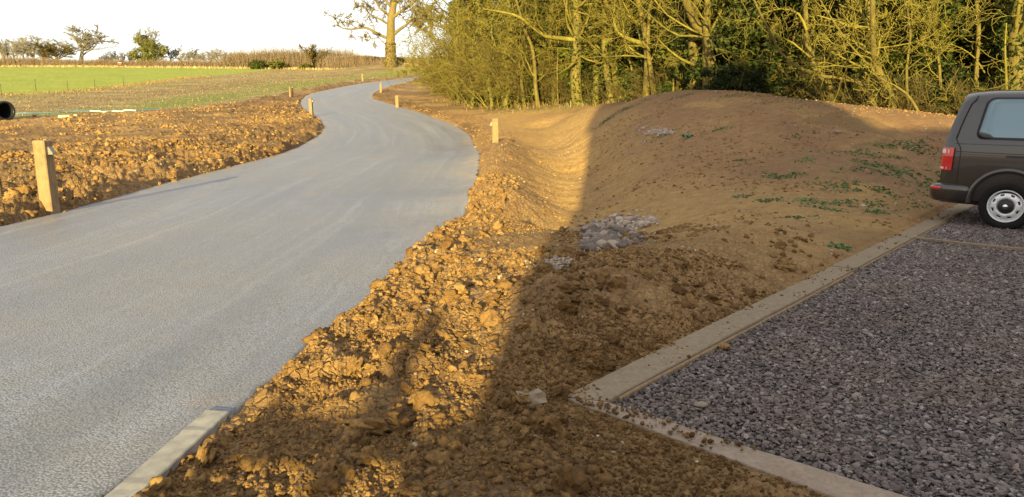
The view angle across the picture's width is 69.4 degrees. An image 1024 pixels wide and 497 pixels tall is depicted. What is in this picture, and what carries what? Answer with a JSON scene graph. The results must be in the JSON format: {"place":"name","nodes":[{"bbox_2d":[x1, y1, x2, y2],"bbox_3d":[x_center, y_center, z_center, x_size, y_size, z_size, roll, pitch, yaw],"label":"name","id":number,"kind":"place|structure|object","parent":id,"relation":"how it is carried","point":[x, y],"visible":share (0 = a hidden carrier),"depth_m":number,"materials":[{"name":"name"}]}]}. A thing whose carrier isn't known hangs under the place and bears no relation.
{"place":"outdoors","nodes":[
{"label":"outdoors","id":0,"kind":"place"},
{"bbox_2d":[0,67,270,95],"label":"crop field","id":1,"kind":"structure","parent":0,"point":[25,79],"depth_m":109.62,"materials":[{"name":"plant"}]},
{"bbox_2d":[0,55,219,67],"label":"hedge","id":2,"kind":"object","parent":1,"relation":"on","point":[15,60],"visible":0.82,"depth_m":149.26,"materials":[{"name":"plant"}]},
{"bbox_2d":[126,26,167,62],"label":"tree","id":3,"kind":"object","parent":1,"relation":"on","point":[148,47],"visible":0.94,"depth_m":152.20,"materials":[{"name":"green plant"}]},
{"bbox_2d":[0,64,419,117],"bbox_3d":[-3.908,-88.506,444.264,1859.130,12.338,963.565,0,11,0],"label":"grass field","id":4,"kind":"structure","parent":0,"point":[203,101],"depth_m":70.76,"materials":[{"name":"plant"}]},
{"bbox_2d":[6,35,51,58],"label":"tree","id":5,"kind":"object","parent":4,"relation":"on","point":[22,41],"visible":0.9,"depth_m":163.56,"materials":[{"name":"brown plant"}]},
{"bbox_2d":[15,40,93,59],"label":"tree","id":6,"kind":"object","parent":4,"relation":"on","point":[52,50],"visible":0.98,"depth_m":157.59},
{"bbox_2d":[47,24,118,60],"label":"tree","id":7,"kind":"object","parent":4,"relation":"on","point":[86,37],"visible":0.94,"depth_m":162.84,"materials":[{"name":"brown plant"}]},
{"bbox_2d":[0,75,211,95],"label":"dry stalks","id":8,"kind":"object","parent":4,"relation":"on","point":[129,84],"visible":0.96,"depth_m":80.27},
{"bbox_2d":[0,63,420,69],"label":"hedge foot grass","id":9,"kind":"structure","parent":4,"relation":"on","point":[220,67],"depth_m":143.57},
{"bbox_2d":[212,43,365,68],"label":"hedge","id":10,"kind":"object","parent":4,"relation":"on","point":[292,59],"visible":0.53,"depth_m":141.93,"materials":[{"name":"brown plant"}]},
{"bbox_2d":[323,55,384,69],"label":"hedge","id":11,"kind":"object","parent":4,"relation":"on","point":[339,62],"visible":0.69,"depth_m":134.51,"materials":[{"name":"brown plant"}]},
{"bbox_2d":[322,0,439,67],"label":"oak tree","id":12,"kind":"object","parent":4,"relation":"on","point":[390,59],"visible":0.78,"depth_m":119.08,"materials":[{"name":"brown plant"}]},
{"bbox_2d":[0,76,479,496],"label":"road","id":13,"kind":"structure","parent":0,"point":[139,328],"depth_m":7.34,"materials":[{"name":"asphalt"}]},
{"bbox_2d":[0,0,627,62],"label":"sky","id":14,"kind":"structure","parent":0,"point":[204,25],"materials":[{"name":"white"}]},
{"bbox_2d":[0,74,958,496],"bbox_3d":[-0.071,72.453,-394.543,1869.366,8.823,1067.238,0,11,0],"label":"ground","id":15,"kind":"structure","parent":0,"point":[560,128],"depth_m":12.79,"materials":[{"name":"soil"}]},
{"bbox_2d":[0,101,15,119],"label":"drainage pipe","id":16,"kind":"object","parent":15,"relation":"on","point":[7,110],"visible":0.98,"depth_m":40.34,"materials":[{"name":"black plastic"}]},
{"bbox_2d":[32,140,60,213],"bbox_3d":[-7.385,-1.036,11.812,0.290,1.378,0.211,1,10,6],"label":"marker post","id":17,"kind":"object","parent":15,"relation":"on","point":[44,151],"visible":0.91,"depth_m":11.72,"materials":[{"name":"brown wood"}]},
{"bbox_2d":[104,410,228,496],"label":"kerb board","id":18,"kind":"object","parent":15,"relation":"on","point":[182,444],"visible":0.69,"depth_m":3.57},
{"bbox_2d":[324,417,376,435],"bbox_3d":[-0.799,0.941,3.861,0.322,0.124,0.205,0,11,0],"label":"clay slab","id":19,"kind":"object","parent":15,"relation":"on","point":[353,427],"depth_m":3.81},
{"bbox_2d":[0,139,839,496],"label":"crumbly lumps","id":20,"kind":"object","parent":15,"relation":"on","point":[572,481],"visible":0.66,"depth_m":5.01,"materials":[{"name":"soil"}]},
{"bbox_2d":[384,30,470,95],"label":"bare shrub","id":21,"kind":"object","parent":15,"relation":"on","point":[419,65],"visible":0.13,"depth_m":65.22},
{"bbox_2d":[388,0,490,94],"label":"bare tree","id":22,"kind":"object","parent":15,"relation":"on","point":[431,6],"visible":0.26,"depth_m":57.89,"materials":[{"name":"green plant"}]},
{"bbox_2d":[382,0,498,98],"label":"bare shrub","id":23,"kind":"object","parent":15,"relation":"on","point":[425,39],"visible":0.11,"depth_m":58.09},
{"bbox_2d":[413,56,468,101],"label":"bare shrub","id":24,"kind":"object","parent":15,"relation":"on","point":[447,93],"visible":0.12,"depth_m":55.33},
{"bbox_2d":[416,0,474,104],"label":"bare tree","id":25,"kind":"object","parent":15,"relation":"on","point":[457,99],"visible":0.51,"depth_m":51.81,"materials":[{"name":"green plant"}]},
{"bbox_2d":[394,5,498,100],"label":"bare shrub","id":26,"kind":"object","parent":15,"relation":"on","point":[417,48],"visible":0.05,"depth_m":55.40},
{"bbox_2d":[420,39,500,106],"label":"bare shrub","id":27,"kind":"object","parent":15,"relation":"on","point":[459,80],"visible":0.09,"depth_m":48.88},
{"bbox_2d":[439,0,500,107],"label":"bare tree","id":28,"kind":"object","parent":15,"relation":"on","point":[473,98],"visible":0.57,"depth_m":47.26,"materials":[{"name":"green plant"}]},
{"bbox_2d":[0,90,955,496],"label":"soil clods","id":29,"kind":"object","parent":15,"relation":"on","point":[540,464],"visible":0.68,"depth_m":4.30,"materials":[{"name":"soil"}]},
{"bbox_2d":[10,90,948,492],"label":"pale pebbles","id":30,"kind":"object","parent":15,"relation":"on","point":[596,216],"visible":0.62,"depth_m":12.02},
{"bbox_2d":[430,20,529,106],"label":"bare shrub","id":31,"kind":"object","parent":15,"relation":"on","point":[474,80],"visible":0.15,"depth_m":47.12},
{"bbox_2d":[449,0,513,109],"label":"bare tree","id":32,"kind":"object","parent":15,"relation":"on","point":[491,99],"visible":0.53,"depth_m":44.36,"materials":[{"name":"brown plant"}]},
{"bbox_2d":[449,0,517,92],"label":"bare tree","id":33,"kind":"object","parent":15,"relation":"on","point":[472,14],"visible":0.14,"depth_m":50.96,"materials":[{"name":"brown plant"}]},
{"bbox_2d":[437,38,549,108],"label":"bare shrub","id":34,"kind":"object","parent":15,"relation":"on","point":[477,58],"visible":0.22,"depth_m":45.39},
{"bbox_2d":[480,0,518,107],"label":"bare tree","id":35,"kind":"object","parent":15,"relation":"on","point":[488,19],"visible":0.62,"depth_m":43.22,"materials":[{"name":"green plant"}]},
{"bbox_2d":[448,0,554,67],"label":"bare tree","id":36,"kind":"object","parent":15,"relation":"on","point":[502,17],"visible":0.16,"depth_m":47.63,"materials":[{"name":"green plant"}]},
{"bbox_2d":[461,38,564,107],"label":"bare shrub","id":37,"kind":"object","parent":15,"relation":"on","point":[504,90],"visible":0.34,"depth_m":43.50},
{"bbox_2d":[480,0,552,108],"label":"bare tree","id":38,"kind":"object","parent":15,"relation":"on","point":[506,101],"visible":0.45,"depth_m":43.64,"materials":[{"name":"brown plant"}]},
{"bbox_2d":[448,28,585,106],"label":"bare shrub","id":39,"kind":"object","parent":15,"relation":"on","point":[494,84],"visible":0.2,"depth_m":44.67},
{"bbox_2d":[416,97,626,116],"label":"withered stalks","id":40,"kind":"object","parent":15,"relation":"on","point":[481,107],"visible":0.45,"depth_m":41.48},
{"bbox_2d":[483,0,562,107],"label":"bare tree","id":41,"kind":"object","parent":15,"relation":"on","point":[523,99],"visible":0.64,"depth_m":42.61,"materials":[{"name":"brown plant"}]},
{"bbox_2d":[499,0,556,107],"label":"bare tree","id":42,"kind":"object","parent":15,"relation":"on","point":[534,76],"visible":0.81,"depth_m":41.18,"materials":[{"name":"brown plant"}]},
{"bbox_2d":[516,388,546,406],"bbox_3d":[0.113,0.845,4.134,0.190,0.121,0.110,3,11,17],"label":"limestone rock","id":43,"kind":"object","parent":15,"relation":"on","point":[537,396],"visible":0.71,"depth_m":4.10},
{"bbox_2d":[476,0,588,104],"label":"bare tree","id":44,"kind":"object","parent":15,"relation":"on","point":[549,31],"visible":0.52,"depth_m":42.55,"materials":[{"name":"brown plant"}]},
{"bbox_2d":[465,24,601,106],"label":"bare shrub","id":45,"kind":"object","parent":15,"relation":"on","point":[529,92],"visible":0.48,"depth_m":42.70,"materials":[{"name":"plant"}]},
{"bbox_2d":[512,0,565,103],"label":"evergreen tree","id":46,"kind":"object","parent":15,"relation":"on","point":[538,9],"visible":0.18,"depth_m":44.53,"materials":[{"name":"green plant"}]},
{"bbox_2d":[483,0,634,105],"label":"bare tree","id":47,"kind":"object","parent":15,"relation":"on","point":[575,79],"visible":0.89,"depth_m":39.74,"materials":[{"name":"brown plant"}]},
{"bbox_2d":[537,0,583,104],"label":"sapling","id":48,"kind":"object","parent":15,"relation":"on","point":[553,3],"visible":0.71,"depth_m":41.29,"materials":[{"name":"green plant"}]},
{"bbox_2d":[523,0,602,103],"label":"evergreen tree","id":49,"kind":"object","parent":15,"relation":"on","point":[564,53],"visible":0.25,"depth_m":43.06,"materials":[{"name":"green plant"}]},
{"bbox_2d":[537,0,639,102],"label":"bare tree","id":50,"kind":"object","parent":15,"relation":"on","point":[607,82],"visible":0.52,"depth_m":39.83,"materials":[{"name":"brown plant"}]},
{"bbox_2d":[559,0,618,103],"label":"evergreen tree","id":51,"kind":"object","parent":15,"relation":"on","point":[584,63],"visible":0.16,"depth_m":42.38,"materials":[{"name":"green plant"}]},
{"bbox_2d":[556,0,645,104],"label":"bare tree","id":52,"kind":"object","parent":15,"relation":"on","point":[595,90],"visible":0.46,"depth_m":40.67,"materials":[{"name":"brown plant"}]},
{"bbox_2d":[572,0,639,99],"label":"bare tree","id":53,"kind":"object","parent":15,"relation":"on","point":[614,71],"visible":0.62,"depth_m":39.25,"materials":[{"name":"brown plant"}]},
{"bbox_2d":[566,209,659,251],"bbox_3d":[1.408,-0.105,10.400,1.443,1.072,6.017,2,11,9],"label":"rubble heap","id":54,"kind":"object","parent":15,"relation":"on","point":[607,231],"visible":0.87,"depth_m":8.75,"materials":[{"name":"stone"}]},
{"bbox_2d":[589,0,643,100],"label":"sapling","id":55,"kind":"object","parent":15,"relation":"on","point":[630,63],"visible":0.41,"depth_m":37.55,"materials":[{"name":"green plant"}]},
{"bbox_2d":[593,74,642,101],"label":"bare shrub","id":56,"kind":"object","parent":15,"relation":"on","point":[617,92],"visible":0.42,"depth_m":39.40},
{"bbox_2d":[583,0,674,94],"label":"bare tree","id":57,"kind":"object","parent":15,"relation":"on","point":[647,47],"visible":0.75,"depth_m":34.67,"materials":[{"name":"brown plant"}]},
{"bbox_2d":[587,0,682,96],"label":"bare tree","id":58,"kind":"object","parent":15,"relation":"on","point":[642,24],"visible":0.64,"depth_m":35.06,"materials":[{"name":"brown plant"}]},
{"bbox_2d":[599,0,685,98],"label":"evergreen tree","id":59,"kind":"object","parent":15,"relation":"on","point":[622,70],"visible":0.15,"depth_m":39.24,"materials":[{"name":"green plant"}]},
{"bbox_2d":[611,60,676,100],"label":"bare shrub","id":60,"kind":"object","parent":15,"relation":"on","point":[637,85],"visible":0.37,"depth_m":35.88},
{"bbox_2d":[621,0,686,101],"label":"evergreen tree","id":61,"kind":"object","parent":15,"relation":"on","point":[653,42],"visible":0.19,"depth_m":35.73,"materials":[{"name":"green plant"}]},
{"bbox_2d":[637,62,689,97],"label":"bare shrub","id":62,"kind":"object","parent":15,"relation":"on","point":[655,85],"visible":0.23,"depth_m":33.45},
{"bbox_2d":[624,0,726,84],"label":"bare tree","id":63,"kind":"object","parent":15,"relation":"on","point":[708,51],"visible":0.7,"depth_m":28.66,"materials":[{"name":"brown plant"}]},
{"bbox_2d":[651,0,716,90],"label":"sapling","id":64,"kind":"object","parent":15,"relation":"on","point":[680,10],"visible":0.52,"depth_m":31.84,"materials":[{"name":"brown plant"}]},
{"bbox_2d":[646,0,730,88],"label":"bare tree","id":65,"kind":"object","parent":15,"relation":"on","point":[694,21],"visible":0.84,"depth_m":28.73,"materials":[{"name":"brown plant"}]},
{"bbox_2d":[660,0,717,90],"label":"evergreen tree","id":66,"kind":"object","parent":15,"relation":"on","point":[672,70],"visible":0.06,"depth_m":32.22,"materials":[{"name":"green plant"}]},
{"bbox_2d":[441,92,941,251],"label":"weeds","id":67,"kind":"object","parent":15,"relation":"on","point":[847,247],"visible":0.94,"depth_m":13.56,"materials":[{"name":"green plant"}]},
{"bbox_2d":[655,0,764,93],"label":"evergreen tree","id":68,"kind":"object","parent":15,"relation":"on","point":[696,70],"visible":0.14,"depth_m":30.92,"materials":[{"name":"green plant"}]},
{"bbox_2d":[567,266,854,403],"bbox_3d":[1.919,0.585,5.927,0.254,0.133,4.730,9,14,40],"label":"edging board","id":69,"kind":"object","parent":15,"relation":"on","point":[626,381],"visible":0.69,"depth_m":5.19,"materials":[{"name":"brown wood"}]},
{"bbox_2d":[570,205,957,450],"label":"soil crumbs","id":70,"kind":"object","parent":69,"relation":"on","point":[599,403],"visible":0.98,"depth_m":4.04,"materials":[{"name":"soil"}]},
{"bbox_2d":[653,0,787,89],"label":"bare tree","id":71,"kind":"object","parent":15,"relation":"on","point":[694,49],"visible":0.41,"depth_m":29.79,"materials":[{"name":"brown plant"}]},
{"bbox_2d":[692,54,767,90],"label":"leafy bush","id":72,"kind":"object","parent":15,"relation":"on","point":[725,73],"visible":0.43,"depth_m":27.05,"materials":[{"name":"green plant"}]},
{"bbox_2d":[567,398,906,496],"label":"edging board","id":73,"kind":"object","parent":15,"relation":"on","point":[830,484],"visible":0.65,"depth_m":3.46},
{"bbox_2d":[716,0,799,69],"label":"evergreen tree","id":74,"kind":"object","parent":15,"relation":"on","point":[790,24],"visible":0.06,"depth_m":28.00,"materials":[{"name":"green plant"}]},
{"bbox_2d":[725,53,800,97],"bbox_3d":[9.188,-6.167,26.902,2.856,1.898,3.204,0,11,2],"label":"leafy bush","id":75,"kind":"object","parent":15,"relation":"on","point":[765,70],"visible":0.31,"depth_m":26.08,"materials":[{"name":"green plant"}]},
{"bbox_2d":[700,6,831,84],"bbox_3d":[9.338,-8.051,25.694,5.361,7.243,2.284,-2,11,-12],"label":"sapling","id":76,"kind":"object","parent":15,"relation":"on","point":[759,60],"visible":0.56,"depth_m":25.80,"materials":[{"name":"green plant"}]},
{"bbox_2d":[706,0,838,92],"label":"evergreen tree","id":77,"kind":"object","parent":15,"relation":"on","point":[733,32],"visible":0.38,"depth_m":26.83,"materials":[{"name":"green plant"}]},
{"bbox_2d":[712,0,851,80],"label":"evergreen tree","id":78,"kind":"object","parent":15,"relation":"on","point":[759,38],"visible":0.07,"depth_m":28.13,"materials":[{"name":"green plant"}]},
{"bbox_2d":[728,0,845,102],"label":"bare tree","id":79,"kind":"object","parent":15,"relation":"on","point":[810,50],"visible":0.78,"depth_m":23.12,"materials":[{"name":"brown plant"}]},
{"bbox_2d":[757,65,820,99],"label":"leafy bush","id":80,"kind":"object","parent":15,"relation":"on","point":[775,88],"visible":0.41,"depth_m":25.60,"materials":[{"name":"green plant"}]},
{"bbox_2d":[742,0,837,99],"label":"evergreen tree","id":81,"kind":"object","parent":15,"relation":"on","point":[777,57],"visible":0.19,"depth_m":26.34,"materials":[{"name":"green plant"}]},
{"bbox_2d":[734,0,878,106],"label":"bare tree","id":82,"kind":"object","parent":15,"relation":"on","point":[848,79],"visible":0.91,"depth_m":21.42,"materials":[{"name":"brown plant"}]},
{"bbox_2d":[772,68,858,100],"bbox_3d":[10.518,-5.493,25.421,2.966,1.811,3.115,0,11,-1],"label":"bare shrub","id":83,"kind":"object","parent":15,"relation":"on","point":[806,90],"visible":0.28,"depth_m":25.18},
{"bbox_2d":[621,221,1023,496],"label":"slate chippings","id":84,"kind":"object","parent":15,"relation":"on","point":[935,477],"depth_m":4.12,"materials":[{"name":"gravel"}]},
{"bbox_2d":[613,205,1023,496],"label":"parking area","id":85,"kind":"object","parent":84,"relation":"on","point":[967,226],"visible":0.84,"depth_m":4.65,"materials":[{"name":"gravel"}]},
{"bbox_2d":[914,236,1023,249],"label":"batten","id":86,"kind":"object","parent":85,"relation":"on","point":[959,242],"visible":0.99,"depth_m":9.13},
{"bbox_2d":[929,90,1023,228],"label":"parked van","id":87,"kind":"object","parent":84,"relation":"on","point":[982,164],"visible":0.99,"depth_m":10.32,"materials":[{"name":"grey paint"}]},
{"bbox_2d":[777,0,886,99],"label":"evergreen tree","id":88,"kind":"object","parent":15,"relation":"on","point":[833,31],"visible":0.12,"depth_m":25.12,"materials":[{"name":"green plant"}]},
{"bbox_2d":[797,67,887,103],"bbox_3d":[10.492,-4.974,23.388,2.966,1.811,3.115,5,12,26],"label":"bare shrub","id":89,"kind":"object","parent":15,"relation":"on","point":[826,96],"visible":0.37,"depth_m":23.12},
{"bbox_2d":[785,0,917,99],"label":"sapling","id":90,"kind":"object","parent":15,"relation":"on","point":[843,32],"visible":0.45,"depth_m":23.34,"materials":[{"name":"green plant"}]},
{"bbox_2d":[781,0,937,108],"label":"bare tree","id":91,"kind":"object","parent":15,"relation":"on","point":[873,48],"visible":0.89,"depth_m":20.87,"materials":[{"name":"brown plant"}]},
{"bbox_2d":[808,0,918,110],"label":"bare tree","id":92,"kind":"object","parent":15,"relation":"on","point":[888,82],"visible":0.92,"depth_m":20.38,"materials":[{"name":"brown plant"}]},
{"bbox_2d":[817,0,924,102],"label":"evergreen tree","id":93,"kind":"object","parent":15,"relation":"on","point":[881,32],"visible":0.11,"depth_m":23.93,"materials":[{"name":"green plant"}]},
{"bbox_2d":[810,0,940,107],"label":"bare tree","id":94,"kind":"object","parent":15,"relation":"on","point":[861,13],"visible":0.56,"depth_m":21.71,"materials":[{"name":"brown plant"}]},
{"bbox_2d":[836,68,935,111],"bbox_3d":[11.035,-4.563,21.943,2.719,1.660,2.855,6,12,29],"label":"bare shrub","id":95,"kind":"object","parent":15,"relation":"on","point":[884,100],"visible":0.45,"depth_m":21.51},
{"bbox_2d":[825,0,948,103],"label":"evergreen tree","id":96,"kind":"object","parent":15,"relation":"on","point":[893,58],"visible":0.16,"depth_m":23.50,"materials":[{"name":"green plant"}]},
{"bbox_2d":[845,68,940,108],"bbox_3d":[12.115,-4.716,23.129,2.992,1.988,3.356,6,12,30],"label":"leafy bush","id":97,"kind":"object","parent":15,"relation":"on","point":[901,82],"visible":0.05,"depth_m":22.48,"materials":[{"name":"green plant"}]},
{"bbox_2d":[832,214,954,269],"bbox_3d":[5.120,-0.109,9.619,0.259,0.134,5.184,9,14,40],"label":"edging board","id":98,"kind":"object","parent":15,"relation":"on","point":[861,259],"visible":0.69,"depth_m":8.96,"materials":[{"name":"brown wood"}]},
{"bbox_2d":[843,67,966,114],"bbox_3d":[11.685,-4.463,21.747,3.115,1.811,2.966,-6,12,-31],"label":"bare shrub","id":99,"kind":"object","parent":15,"relation":"on","point":[922,92],"visible":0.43,"depth_m":21.05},
{"bbox_2d":[854,54,984,114],"bbox_3d":[12.708,-4.742,22.712,3.672,2.440,4.119,-9,14,-39],"label":"leafy bush","id":100,"kind":"object","parent":15,"relation":"on","point":[965,73],"visible":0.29,"depth_m":21.75,"materials":[{"name":"green plant"}]},
{"bbox_2d":[880,0,970,104],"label":"sapling","id":101,"kind":"object","parent":15,"relation":"on","point":[934,25],"visible":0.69,"depth_m":21.35,"materials":[{"name":"green plant"}]},
{"bbox_2d":[880,0,997,106],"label":"sapling","id":102,"kind":"object","parent":15,"relation":"on","point":[908,50],"visible":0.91,"depth_m":20.44,"materials":[{"name":"green plant"}]},
{"bbox_2d":[883,0,998,90],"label":"evergreen tree","id":103,"kind":"object","parent":15,"relation":"on","point":[950,9],"visible":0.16,"depth_m":22.63,"materials":[{"name":"green plant"}]},
{"bbox_2d":[915,0,1008,85],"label":"evergreen tree","id":104,"kind":"object","parent":15,"relation":"on","point":[985,60],"visible":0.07,"depth_m":22.92,"materials":[{"name":"green plant"}]},
{"bbox_2d":[922,0,1009,89],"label":"bare tree","id":105,"kind":"object","parent":15,"relation":"on","point":[977,53],"visible":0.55,"depth_m":22.19,"materials":[{"name":"brown plant"}]},
{"bbox_2d":[933,60,1001,113],"bbox_3d":[13.582,-4.660,23.075,3.536,2.349,3.966,10,14,41],"label":"leafy bush","id":106,"kind":"object","parent":15,"relation":"on","point":[980,82],"visible":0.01,"depth_m":22.15,"materials":[{"name":"green plant"}]},
{"bbox_2d":[928,0,1011,85],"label":"evergreen tree","id":107,"kind":"object","parent":15,"relation":"on","point":[965,61],"visible":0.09,"depth_m":23.27,"materials":[{"name":"green plant"}]},
{"bbox_2d":[928,73,1023,115],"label":"bare shrub","id":108,"kind":"object","parent":15,"relation":"on","point":[958,108],"visible":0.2,"depth_m":20.54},
{"bbox_2d":[958,0,1011,91],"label":"evergreen tree","id":109,"kind":"object","parent":15,"relation":"on","point":[992,78],"visible":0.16,"depth_m":22.60,"materials":[{"name":"green plant"}]},
{"bbox_2d":[964,0,1023,90],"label":"bare tree","id":110,"kind":"object","parent":15,"relation":"on","point":[1013,60],"visible":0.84,"depth_m":20.75,"materials":[{"name":"brown plant"}]},
{"bbox_2d":[984,0,1009,85],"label":"evergreen tree","id":111,"kind":"object","parent":15,"relation":"on","point":[996,48],"visible":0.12,"depth_m":22.32,"materials":[{"name":"green plant"}]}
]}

